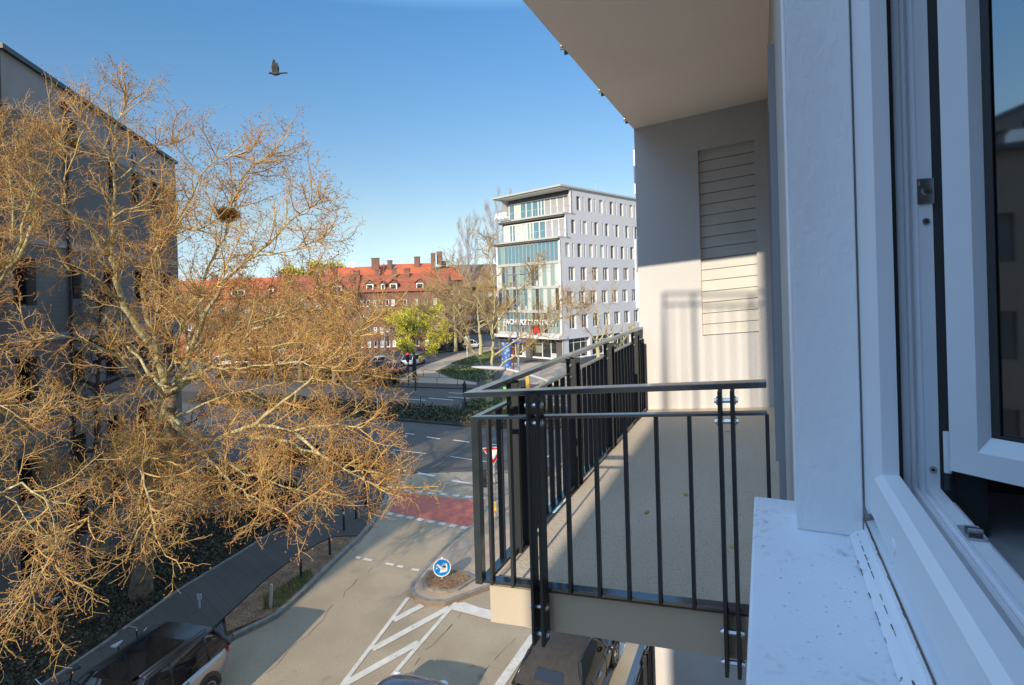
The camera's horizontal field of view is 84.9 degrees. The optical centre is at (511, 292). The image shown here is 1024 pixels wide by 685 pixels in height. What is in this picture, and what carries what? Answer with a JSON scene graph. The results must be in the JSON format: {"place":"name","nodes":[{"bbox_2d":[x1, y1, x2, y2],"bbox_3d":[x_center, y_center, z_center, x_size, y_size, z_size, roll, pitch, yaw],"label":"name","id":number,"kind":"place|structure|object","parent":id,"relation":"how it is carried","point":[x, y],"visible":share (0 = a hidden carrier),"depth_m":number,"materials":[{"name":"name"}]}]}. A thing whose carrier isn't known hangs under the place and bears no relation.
{"place":"outdoors","nodes":[
{"label":"outdoors","id":0,"kind":"place"},
{"bbox_2d":[0,525,122,634],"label":"house path","id":1,"kind":"structure","parent":0,"point":[110,540],"depth_m":18.82,"materials":[{"name":"concrete"}]},
{"bbox_2d":[0,90,141,682],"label":"plane tree","id":2,"kind":"object","parent":1,"relation":"on","point":[15,258],"visible":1,"depth_m":10.75,"materials":[{"name":"brown plant"}]},
{"bbox_2d":[180,285,235,372],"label":"bare tree","id":3,"kind":"object","parent":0,"point":[186,334],"visible":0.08,"depth_m":73.88,"materials":[{"name":"brown plant"}]},
{"bbox_2d":[109,444,308,554],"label":"forecourt","id":4,"kind":"structure","parent":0,"point":[118,539],"depth_m":26.63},
{"bbox_2d":[202,458,278,496],"bbox_3d":[-13.239,9.124,27.499,3.370,1.606,1.318,-2,0,-11],"label":"hedge","id":5,"kind":"object","parent":4,"relation":"on","point":[233,479],"visible":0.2,"depth_m":27.03,"materials":[{"name":"green plant"}]},
{"bbox_2d":[266,443,320,465],"bbox_3d":[-12.648,9.357,32.496,3.156,1.107,1.518,-2,0,24],"label":"hedge","id":6,"kind":"object","parent":4,"relation":"on","point":[307,448],"visible":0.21,"depth_m":32.06,"materials":[{"name":"green plant"}]},
{"bbox_2d":[47,461,385,684],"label":"pavement","id":7,"kind":"structure","parent":0,"point":[227,588],"depth_m":19.34,"materials":[{"name":"grey concrete"}]},
{"bbox_2d":[35,665,91,684],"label":"bicycle","id":8,"kind":"object","parent":7,"relation":"on","point":[75,668],"visible":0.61,"depth_m":12.91,"materials":[{"name":"black"}]},
{"bbox_2d":[110,625,146,649],"bbox_3d":[-9.767,9.170,14.146,0.636,1.048,1.751,2,0,7],"label":"bicycle","id":9,"kind":"object","parent":7,"relation":"on","point":[116,645],"visible":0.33,"depth_m":14.28,"materials":[{"name":"silver"}]},
{"bbox_2d":[42,486,348,684],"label":"edging","id":10,"kind":"object","parent":7,"relation":"on","point":[74,663],"visible":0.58,"depth_m":17.17,"materials":[{"name":"concrete"}]},
{"bbox_2d":[284,504,296,527],"bbox_3d":[-9.115,9.231,23.050,0.440,0.815,0.400,-2,0,-12],"label":"litter box","id":11,"kind":"object","parent":7,"relation":"on","point":[287,507],"visible":0.43,"depth_m":22.90,"materials":[{"name":"grey metal"}]},
{"bbox_2d":[232,459,390,639],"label":"kerb","id":12,"kind":"structure","parent":7,"relation":"on","point":[292,600],"depth_m":18.29,"materials":[{"name":"concrete"}]},
{"bbox_2d":[328,445,383,470],"bbox_3d":[-8.645,9.249,30.998,3.135,1.112,1.424,-2,0,26],"label":"hedge","id":13,"kind":"object","parent":7,"relation":"on","point":[371,453],"visible":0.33,"depth_m":30.66,"materials":[{"name":"green plant"}]},
{"bbox_2d":[360,383,368,504],"bbox_3d":[-6.643,6.789,25.300,0.320,5.600,0.320,-2,0,0],"label":"lamp post","id":14,"kind":"object","parent":7,"relation":"on","point":[365,467],"visible":0.34,"depth_m":25.24,"materials":[{"name":"grey metal"}]},
{"bbox_2d":[213,272,287,356],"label":"brick house","id":15,"kind":"structure","parent":0,"point":[266,280],"depth_m":92.38,"materials":[{"name":"brick"}]},
{"bbox_2d":[268,59,287,75],"bbox_3d":[-5.019,-4.800,12.000,0.405,0.314,0.182,-2,0,0],"label":"bird","id":16,"kind":"object","parent":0,"point":[275,69],"visible":1,"depth_m":11.97},
{"bbox_2d":[0,0,635,280],"label":"sky","id":17,"kind":"structure","parent":0,"point":[422,109],"materials":[{"name":"blue"}]},
{"bbox_2d":[284,274,360,354],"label":"brick house","id":18,"kind":"structure","parent":0,"point":[325,278],"depth_m":94.68,"materials":[{"name":"brick"}]},
{"bbox_2d":[181,347,477,385],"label":"side road","id":19,"kind":"structure","parent":0,"point":[439,356],"depth_m":78.02,"materials":[{"name":"grey asphalt"}]},
{"bbox_2d":[180,278,305,364],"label":"bare tree","id":20,"kind":"object","parent":19,"relation":"on","point":[240,312],"visible":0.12,"depth_m":69.21,"materials":[{"name":"brown plant"}]},
{"bbox_2d":[214,288,314,379],"bbox_3d":[-28.592,4.568,66.093,12.008,11.531,12.706,-2,0,0],"label":"bare tree","id":21,"kind":"object","parent":19,"relation":"on","point":[277,374],"visible":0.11,"depth_m":64.90,"materials":[{"name":"brown plant"}]},
{"bbox_2d":[242,280,361,382],"bbox_3d":[-23.534,4.362,63.524,13.611,11.658,12.090,-2,0,0],"label":"bare tree","id":22,"kind":"object","parent":19,"relation":"on","point":[299,371],"visible":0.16,"depth_m":62.70,"materials":[{"name":"brown plant"}]},
{"bbox_2d":[281,299,382,385],"bbox_3d":[-19.413,4.667,60.307,10.610,10.840,10.120,-2,0,-40],"label":"bare tree","id":23,"kind":"object","parent":19,"relation":"on","point":[362,323],"visible":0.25,"depth_m":60.07,"materials":[{"name":"brown plant"}]},
{"bbox_2d":[304,262,366,357],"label":"thin dark tree","id":24,"kind":"object","parent":19,"relation":"on","point":[351,276],"visible":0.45,"depth_m":65.88,"materials":[{"name":"brown plant"}]},
{"bbox_2d":[312,305,377,343],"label":"bare tree","id":25,"kind":"object","parent":19,"relation":"on","point":[346,321],"visible":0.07,"depth_m":81.07,"materials":[{"name":"brown plant"}]},
{"bbox_2d":[368,360,387,369],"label":"car","id":26,"kind":"object","parent":19,"relation":"on","point":[378,363],"visible":0.25,"depth_m":67.93,"materials":[{"name":"black"}]},
{"bbox_2d":[368,355,396,365],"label":"car","id":27,"kind":"object","parent":19,"relation":"on","point":[382,357],"visible":0.13,"depth_m":73.80,"materials":[{"name":"white"}]},
{"bbox_2d":[384,361,407,374],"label":"car","id":28,"kind":"object","parent":19,"relation":"on","point":[399,366],"visible":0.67,"depth_m":66.87,"materials":[{"name":"red"}]},
{"bbox_2d":[401,354,425,364],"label":"car","id":29,"kind":"object","parent":19,"relation":"on","point":[403,359],"visible":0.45,"depth_m":74.62,"materials":[{"name":"white"}]},
{"bbox_2d":[424,343,449,352],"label":"car","id":30,"kind":"object","parent":19,"relation":"on","point":[442,347],"visible":0.53,"depth_m":90.47,"materials":[{"name":"black"}]},
{"bbox_2d":[419,273,484,351],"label":"bare tree","id":31,"kind":"object","parent":19,"relation":"on","point":[444,298],"visible":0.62,"depth_m":91.61,"materials":[{"name":"brown plant"}]},
{"bbox_2d":[444,341,467,350],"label":"car","id":32,"kind":"object","parent":19,"relation":"on","point":[450,344],"visible":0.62,"depth_m":92.31,"materials":[{"name":"black"}]},
{"bbox_2d":[460,339,478,348],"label":"car","id":33,"kind":"object","parent":19,"relation":"on","point":[474,343],"visible":0.46,"depth_m":94.91,"materials":[{"name":"white"}]},
{"bbox_2d":[182,334,498,643],"bbox_3d":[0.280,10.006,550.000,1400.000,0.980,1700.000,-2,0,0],"label":"ground","id":34,"kind":"structure","parent":0,"point":[486,340],"depth_m":94.27,"materials":[{"name":"concrete"}]},
{"bbox_2d":[0,42,183,623],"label":"apartment house","id":35,"kind":"structure","parent":34,"relation":"on","point":[20,76],"depth_m":19.77,"materials":[{"name":"grey paint"}]},
{"bbox_2d":[13,259,26,305],"bbox_3d":[-15.612,-0.313,17.554,0.070,1.496,1.196,-2,0,-14],"label":"window","id":36,"kind":"structure","parent":35,"relation":"in","point":[23,289],"depth_m":17.91,"materials":[{"name":"glass"}]},
{"bbox_2d":[15,356,29,403],"bbox_3d":[-15.525,2.786,17.554,0.070,1.496,1.196,-2,0,-14],"label":"window","id":37,"kind":"structure","parent":35,"relation":"in","point":[17,361],"depth_m":17.87,"materials":[{"name":"glass"}]},
{"bbox_2d":[18,455,32,504],"bbox_3d":[-15.438,5.885,17.554,0.070,1.496,1.196,-2,0,-14],"label":"window","id":38,"kind":"structure","parent":35,"relation":"in","point":[24,473],"depth_m":17.84,"materials":[{"name":"glass"}]},
{"bbox_2d":[20,532,34,581],"bbox_3d":[-15.371,8.284,17.554,0.070,1.496,1.196,-2,0,-14],"label":"window","id":39,"kind":"structure","parent":35,"relation":"in","point":[28,555],"depth_m":17.82,"materials":[{"name":"glass"}]},
{"bbox_2d":[103,268,111,302],"bbox_3d":[-17.010,-0.274,23.289,0.070,1.496,1.396,-2,0,-14],"label":"window","id":40,"kind":"structure","parent":35,"relation":"in","point":[104,276],"depth_m":23.69,"materials":[{"name":"glass"}]},
{"bbox_2d":[105,345,113,377],"bbox_3d":[-16.923,2.825,23.289,0.070,1.496,1.396,-2,0,-14],"label":"window","id":41,"kind":"structure","parent":35,"relation":"in","point":[107,363],"depth_m":23.64,"materials":[{"name":"glass"}]},
{"bbox_2d":[107,416,115,450],"bbox_3d":[-16.836,5.924,23.289,0.070,1.496,1.396,-2,0,-14],"label":"window","id":42,"kind":"structure","parent":35,"relation":"in","point":[109,421],"depth_m":23.61,"materials":[{"name":"glass"}]},
{"bbox_2d":[109,475,117,508],"bbox_3d":[-16.769,8.323,23.289,0.070,1.496,1.396,-2,0,-14],"label":"window","id":43,"kind":"structure","parent":35,"relation":"in","point":[110,500],"depth_m":23.60,"materials":[{"name":"glass"}]},
{"bbox_2d":[135,271,140,301],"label":"window","id":44,"kind":"structure","parent":35,"relation":"in","point":[137,273],"depth_m":26.67,"materials":[{"name":"glass"}]},
{"bbox_2d":[137,339,142,367],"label":"window","id":45,"kind":"structure","parent":35,"relation":"in","point":[140,349],"depth_m":26.70,"materials":[{"name":"glass"}]},
{"bbox_2d":[139,403,144,431],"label":"window","id":46,"kind":"structure","parent":35,"relation":"in","point":[142,408],"depth_m":26.78,"materials":[{"name":"glass"}]},
{"bbox_2d":[163,332,167,358],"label":"window","id":47,"kind":"structure","parent":35,"relation":"in","point":[165,346],"depth_m":29.97,"materials":[{"name":"glass"}]},
{"bbox_2d":[0,507,284,684],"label":"ground cover","id":48,"kind":"object","parent":34,"relation":"on","point":[117,596],"visible":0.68,"depth_m":17.95,"materials":[{"name":"green plant"}]},
{"bbox_2d":[44,267,241,564],"bbox_3d":[-15.036,4.431,19.676,10.052,11.001,6.696,-2,0,0],"label":"shaded tree","id":49,"kind":"object","parent":48,"relation":"on","point":[98,426],"visible":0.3,"depth_m":20.34,"materials":[{"name":"brown plant"}]},
{"bbox_2d":[0,52,448,604],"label":"plane tree","id":50,"kind":"object","parent":48,"relation":"on","point":[159,457],"visible":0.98,"depth_m":14.59,"materials":[{"name":"brown plant"}]},
{"bbox_2d":[213,205,241,223],"bbox_3d":[-8.794,-2.398,17.309,0.862,0.629,0.899,-2,0,0],"label":"bird nest","id":51,"kind":"object","parent":50,"relation":"on","point":[230,212],"visible":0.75,"depth_m":17.15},
{"bbox_2d":[253,477,298,520],"bbox_3d":[-10.351,9.103,24.608,1.842,1.463,1.418,-2,0,-23],"label":"hedge","id":52,"kind":"object","parent":48,"relation":"on","point":[293,480],"visible":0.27,"depth_m":24.22,"materials":[{"name":"green plant"}]},
{"bbox_2d":[179,275,220,359],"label":"brick house","id":53,"kind":"structure","parent":34,"relation":"on","point":[215,278],"depth_m":90.90,"materials":[{"name":"brick"}]},
{"bbox_2d":[216,622,226,638],"bbox_3d":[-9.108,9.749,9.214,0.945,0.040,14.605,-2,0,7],"label":"car rear window","id":54,"kind":"structure","parent":34,"relation":"on","point":[220,628],"depth_m":16.12,"materials":[{"name":"glass"}]},
{"bbox_2d":[74,621,229,684],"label":"parked suv","id":55,"kind":"object","parent":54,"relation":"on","point":[170,653],"visible":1,"depth_m":12.66,"materials":[{"name":"silver metal"}]},
{"bbox_2d":[215,364,269,379],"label":"hedge","id":56,"kind":"object","parent":34,"relation":"on","point":[237,376],"visible":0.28,"depth_m":67.35,"materials":[{"name":"green plant"}]},
{"bbox_2d":[225,536,356,634],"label":"verge","id":57,"kind":"structure","parent":34,"relation":"on","point":[248,610],"depth_m":18.54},
{"bbox_2d":[269,584,272,607],"bbox_3d":[-7.339,9.259,17.050,0.120,0.740,0.070,-2,0,0],"label":"timber stake","id":58,"kind":"object","parent":57,"relation":"on","point":[271,595],"visible":1,"depth_m":17.02,"materials":[{"name":"beige wood"}]},
{"bbox_2d":[263,569,315,609],"bbox_3d":[-7.262,9.507,18.098,1.118,0.200,2.562,-2,0,9],"label":"grass tuft","id":59,"kind":"object","parent":57,"relation":"on","point":[280,591],"visible":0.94,"depth_m":17.96,"materials":[{"name":"plant"}]},
{"bbox_2d":[275,366,331,382],"bbox_3d":[-23.751,9.418,63.999,7.783,1.628,1.730,-2,0,23],"label":"hedge","id":60,"kind":"object","parent":34,"relation":"on","point":[295,376],"visible":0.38,"depth_m":63.58,"materials":[{"name":"green plant"}]},
{"bbox_2d":[280,259,346,276],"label":"maple tree","id":61,"kind":"object","parent":34,"relation":"on","point":[302,270],"visible":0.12,"depth_m":129.39,"materials":[{"name":"green plant"}]},
{"bbox_2d":[337,369,399,385],"bbox_3d":[-15.747,9.189,60.604,7.767,1.638,1.742,-2,0,23],"label":"hedge","id":62,"kind":"object","parent":34,"relation":"on","point":[394,381],"visible":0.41,"depth_m":59.87,"materials":[{"name":"green plant"}]},
{"bbox_2d":[374,304,442,352],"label":"bare tree","id":63,"kind":"object","parent":34,"relation":"on","point":[417,336],"visible":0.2,"depth_m":78.97,"materials":[{"name":"brown plant"}]},
{"bbox_2d":[424,261,465,340],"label":"brick house","id":64,"kind":"structure","parent":34,"relation":"on","point":[453,273],"depth_m":114.53,"materials":[{"name":"brick"}]},
{"bbox_2d":[455,210,481,281],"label":"poplar","id":65,"kind":"object","parent":34,"relation":"on","point":[467,236],"visible":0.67,"depth_m":129.58,"materials":[{"name":"grey"}]},
{"bbox_2d":[447,264,497,334],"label":"brick house","id":66,"kind":"structure","parent":34,"relation":"on","point":[471,331],"depth_m":129.19,"materials":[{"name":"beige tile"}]},
{"bbox_2d":[482,187,511,279],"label":"poplar","id":67,"kind":"object","parent":34,"relation":"on","point":[491,217],"visible":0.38,"depth_m":130.58,"materials":[{"name":"grey"}]},
{"bbox_2d":[324,258,381,274],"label":"corner house","id":68,"kind":"structure","parent":0,"point":[375,263],"depth_m":113.00,"materials":[{"name":"tile"}]},
{"bbox_2d":[367,292,434,355],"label":"bare tree","id":69,"kind":"object","parent":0,"point":[401,353],"visible":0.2,"depth_m":86.98,"materials":[{"name":"brown plant"}]},
{"bbox_2d":[353,268,451,351],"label":"brick house","id":70,"kind":"structure","parent":0,"point":[405,279],"depth_m":95.10,"materials":[{"name":"brick"}]},
{"bbox_2d":[182,380,632,473],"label":"avenue","id":71,"kind":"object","parent":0,"point":[438,454],"visible":0.17,"depth_m":39.30,"materials":[{"name":"grey asphalt"}]},
{"bbox_2d":[179,288,250,381],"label":"bare tree","id":72,"kind":"object","parent":71,"relation":"on","point":[205,325],"visible":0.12,"depth_m":65.52,"materials":[{"name":"brown plant"}]},
{"bbox_2d":[182,391,567,428],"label":"median","id":73,"kind":"object","parent":71,"relation":"on","point":[186,395],"visible":0.15,"depth_m":43.71,"materials":[{"name":"grey concrete"}]},
{"bbox_2d":[193,389,560,425],"bbox_3d":[-13.442,9.560,46.985,37.323,0.682,4.857,-2,0,23],"label":"shrub cover","id":74,"kind":"object","parent":73,"relation":"on","point":[436,413],"visible":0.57,"depth_m":44.83,"materials":[{"name":"green plant"}]},
{"bbox_2d":[411,225,597,401],"bbox_3d":[-0.590,1.850,45.698,15.100,15.637,7.493,-2,0,0],"label":"plane tree","id":75,"kind":"object","parent":73,"relation":"on","point":[493,327],"visible":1,"depth_m":45.82,"materials":[{"name":"brown plant"}]},
{"bbox_2d":[462,397,547,411],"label":"tall grass","id":76,"kind":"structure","parent":73,"relation":"on","point":[479,402],"depth_m":46.15,"materials":[{"name":"plant"}]},
{"bbox_2d":[413,358,416,391],"bbox_3d":[-9.380,7.996,54.069,0.308,3.300,0.401,-2,0,0],"label":"traffic light","id":77,"kind":"object","parent":71,"relation":"on","point":[414,365],"visible":1,"depth_m":54.13,"materials":[{"name":"grey metal"}]},
{"bbox_2d":[380,251,441,273],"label":"corner house","id":78,"kind":"structure","parent":0,"point":[417,266],"depth_m":115.12,"materials":[{"name":"tile"}]},
{"bbox_2d":[219,467,638,684],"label":"street","id":79,"kind":"structure","parent":0,"point":[337,641],"depth_m":15.92,"materials":[{"name":"grey asphalt"}]},
{"bbox_2d":[268,436,514,676],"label":"road cracks","id":80,"kind":"object","parent":79,"relation":"on","point":[369,570],"visible":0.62,"depth_m":17.06,"materials":[{"name":"grey"}]},
{"bbox_2d":[375,671,448,684],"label":"blue car","id":81,"kind":"object","parent":79,"relation":"on","point":[397,678],"visible":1,"depth_m":12.76,"materials":[{"name":"blue"}]},
{"bbox_2d":[391,491,485,526],"bbox_3d":[-3.698,9.599,24.935,5.279,0.001,2.741,-2,0,21],"label":"cycle crossing","id":82,"kind":"object","parent":79,"relation":"on","point":[456,511],"visible":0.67,"depth_m":24.80,"materials":[{"name":"red asphalt"}]},
{"bbox_2d":[340,392,625,684],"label":"road markings","id":83,"kind":"object","parent":79,"relation":"on","point":[511,667],"visible":0.64,"depth_m":15.56,"materials":[{"name":"paint"}]},
{"bbox_2d":[410,484,562,605],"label":"traffic island","id":84,"kind":"structure","parent":79,"relation":"on","point":[458,553],"depth_m":19.94,"materials":[{"name":"grey concrete"}]},
{"bbox_2d":[425,570,471,589],"bbox_3d":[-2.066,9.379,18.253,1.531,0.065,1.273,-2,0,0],"label":"island bed","id":85,"kind":"object","parent":84,"relation":"on","point":[432,579],"visible":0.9,"depth_m":18.18,"materials":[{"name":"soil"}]},
{"bbox_2d":[433,557,450,578],"bbox_3d":[-2.282,9.007,18.254,0.584,0.721,0.087,-2,0,-7],"label":"keep right sign","id":86,"kind":"object","parent":85,"relation":"on","point":[442,567],"visible":1,"depth_m":18.23,"materials":[{"name":"blue"}]},
{"bbox_2d":[422,569,474,593],"bbox_3d":[-2.047,9.411,18.260,1.780,0.100,1.480,-2,0,0],"label":"bed edging","id":87,"kind":"object","parent":85,"relation":"on","point":[457,589],"visible":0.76,"depth_m":17.84,"materials":[{"name":"stone"}]},
{"bbox_2d":[483,446,504,519],"bbox_3d":[-0.814,7.893,23.200,1.007,3.025,0.176,-2,0,0],"label":"yield sign","id":88,"kind":"object","parent":84,"relation":"on","point":[494,454],"visible":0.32,"depth_m":23.13,"materials":[{"name":"metal"}]},
{"bbox_2d":[410,479,584,605],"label":"island kerb","id":89,"kind":"structure","parent":79,"relation":"on","point":[414,580],"depth_m":17.99,"materials":[{"name":"concrete"}]},
{"bbox_2d":[472,366,565,502],"bbox_3d":[0.255,5.720,15.005,2.490,7.550,0.230,-2,0,0],"label":"street lamp","id":90,"kind":"object","parent":79,"relation":"on","point":[499,368],"visible":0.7,"depth_m":14.97,"materials":[{"name":"grey"}]},
{"bbox_2d":[511,629,619,684],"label":"car","id":91,"kind":"object","parent":79,"relation":"on","point":[560,658],"visible":0.62,"depth_m":12.58,"materials":[{"name":"painted metal"},{"name":"glass"},{"name":"rubber"}]},
{"bbox_2d":[398,347,498,384],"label":"park path","id":92,"kind":"structure","parent":0,"point":[430,373],"depth_m":67.22,"materials":[{"name":"grey concrete"}]},
{"bbox_2d":[388,346,603,389],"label":"plaza","id":93,"kind":"structure","parent":0,"point":[497,360],"depth_m":63.28,"materials":[{"name":"grey concrete"}]},
{"bbox_2d":[385,332,409,384],"bbox_3d":[-11.854,6.915,58.060,2.394,5.600,0.420,-2,0,0],"label":"traffic light","id":94,"kind":"object","parent":93,"relation":"on","point":[407,353],"visible":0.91,"depth_m":58.14,"materials":[{"name":"grey metal"}]},
{"bbox_2d":[384,298,452,379],"bbox_3d":[-10.227,5.270,61.966,7.510,9.082,8.533,-2,0,0],"label":"maple tree","id":95,"kind":"object","parent":93,"relation":"on","point":[408,327],"visible":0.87,"depth_m":62.08,"materials":[{"name":"green plant"}]},
{"bbox_2d":[440,350,495,380],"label":"park grass","id":96,"kind":"structure","parent":93,"relation":"on","point":[473,359],"depth_m":68.57,"materials":[{"name":"green plant"}]},
{"bbox_2d":[439,275,510,354],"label":"bare tree","id":97,"kind":"object","parent":93,"relation":"on","point":[483,287],"visible":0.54,"depth_m":83.73,"materials":[{"name":"brown plant"}]},
{"bbox_2d":[506,273,524,379],"bbox_3d":[0.555,3.755,54.700,1.920,11.222,0.340,-2,0,0],"label":"street lamp","id":98,"kind":"object","parent":93,"relation":"on","point":[518,359],"visible":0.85,"depth_m":54.63,"materials":[{"name":"metal"}]},
{"bbox_2d":[604,321,635,347],"bbox_3d":[10.484,5.985,53.556,3.090,6.458,3.088,-2,0,0],"label":"pollard tree","id":99,"kind":"object","parent":93,"relation":"on","point":[621,340],"visible":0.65,"depth_m":53.42,"materials":[{"name":"beige plant"}]},
{"bbox_2d":[500,362,591,385],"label":"forecourt paving","id":100,"kind":"structure","parent":0,"point":[552,372],"depth_m":64.96,"materials":[{"name":"grey concrete"}]},
{"bbox_2d":[499,339,512,368],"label":"advert column","id":101,"kind":"structure","parent":100,"relation":"on","point":[506,353],"depth_m":67.98,"materials":[{"name":"paper"}]},
{"bbox_2d":[563,267,623,357],"bbox_3d":[8.591,2.575,59.858,7.437,11.129,3.350,-2,0,-39],"label":"street tree","id":102,"kind":"object","parent":100,"relation":"on","point":[596,339],"visible":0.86,"depth_m":59.96,"materials":[{"name":"brown plant"}]},
{"bbox_2d":[491,183,639,358],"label":"office building","id":103,"kind":"structure","parent":0,"point":[581,232],"depth_m":80.32,"materials":[{"name":"white plaster"},{"name":"glass"},{"name":"metal"}]},
{"bbox_2d":[569,267,573,280],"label":"window","id":104,"kind":"structure","parent":103,"relation":"in","point":[571,269],"depth_m":77.02,"materials":[{"name":"white"}]},
{"bbox_2d":[569,337,587,356],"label":"window","id":105,"kind":"structure","parent":103,"relation":"in","point":[576,343],"depth_m":78.22,"materials":[{"name":"white"}]},
{"bbox_2d":[581,267,585,280],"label":"window","id":106,"kind":"structure","parent":103,"relation":"in","point":[583,274],"depth_m":78.93,"materials":[{"name":"white"}]},
{"bbox_2d":[592,334,608,354],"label":"window","id":107,"kind":"structure","parent":103,"relation":"in","point":[601,348],"depth_m":81.90,"materials":[{"name":"white"}]},
{"bbox_2d":[614,332,629,348],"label":"window","id":108,"kind":"structure","parent":103,"relation":"in","point":[627,340],"depth_m":86.06,"materials":[{"name":"white"}]},
{"bbox_2d":[463,0,1023,684],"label":"apartment building","id":109,"kind":"structure","parent":0,"point":[807,380],"depth_m":1.52,"materials":[{"name":"paint"}]},
{"bbox_2d":[849,0,1023,684],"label":"window frame","id":110,"kind":"structure","parent":109,"relation":"in","point":[948,606],"depth_m":1.30,"materials":[{"name":"grey plastic"}]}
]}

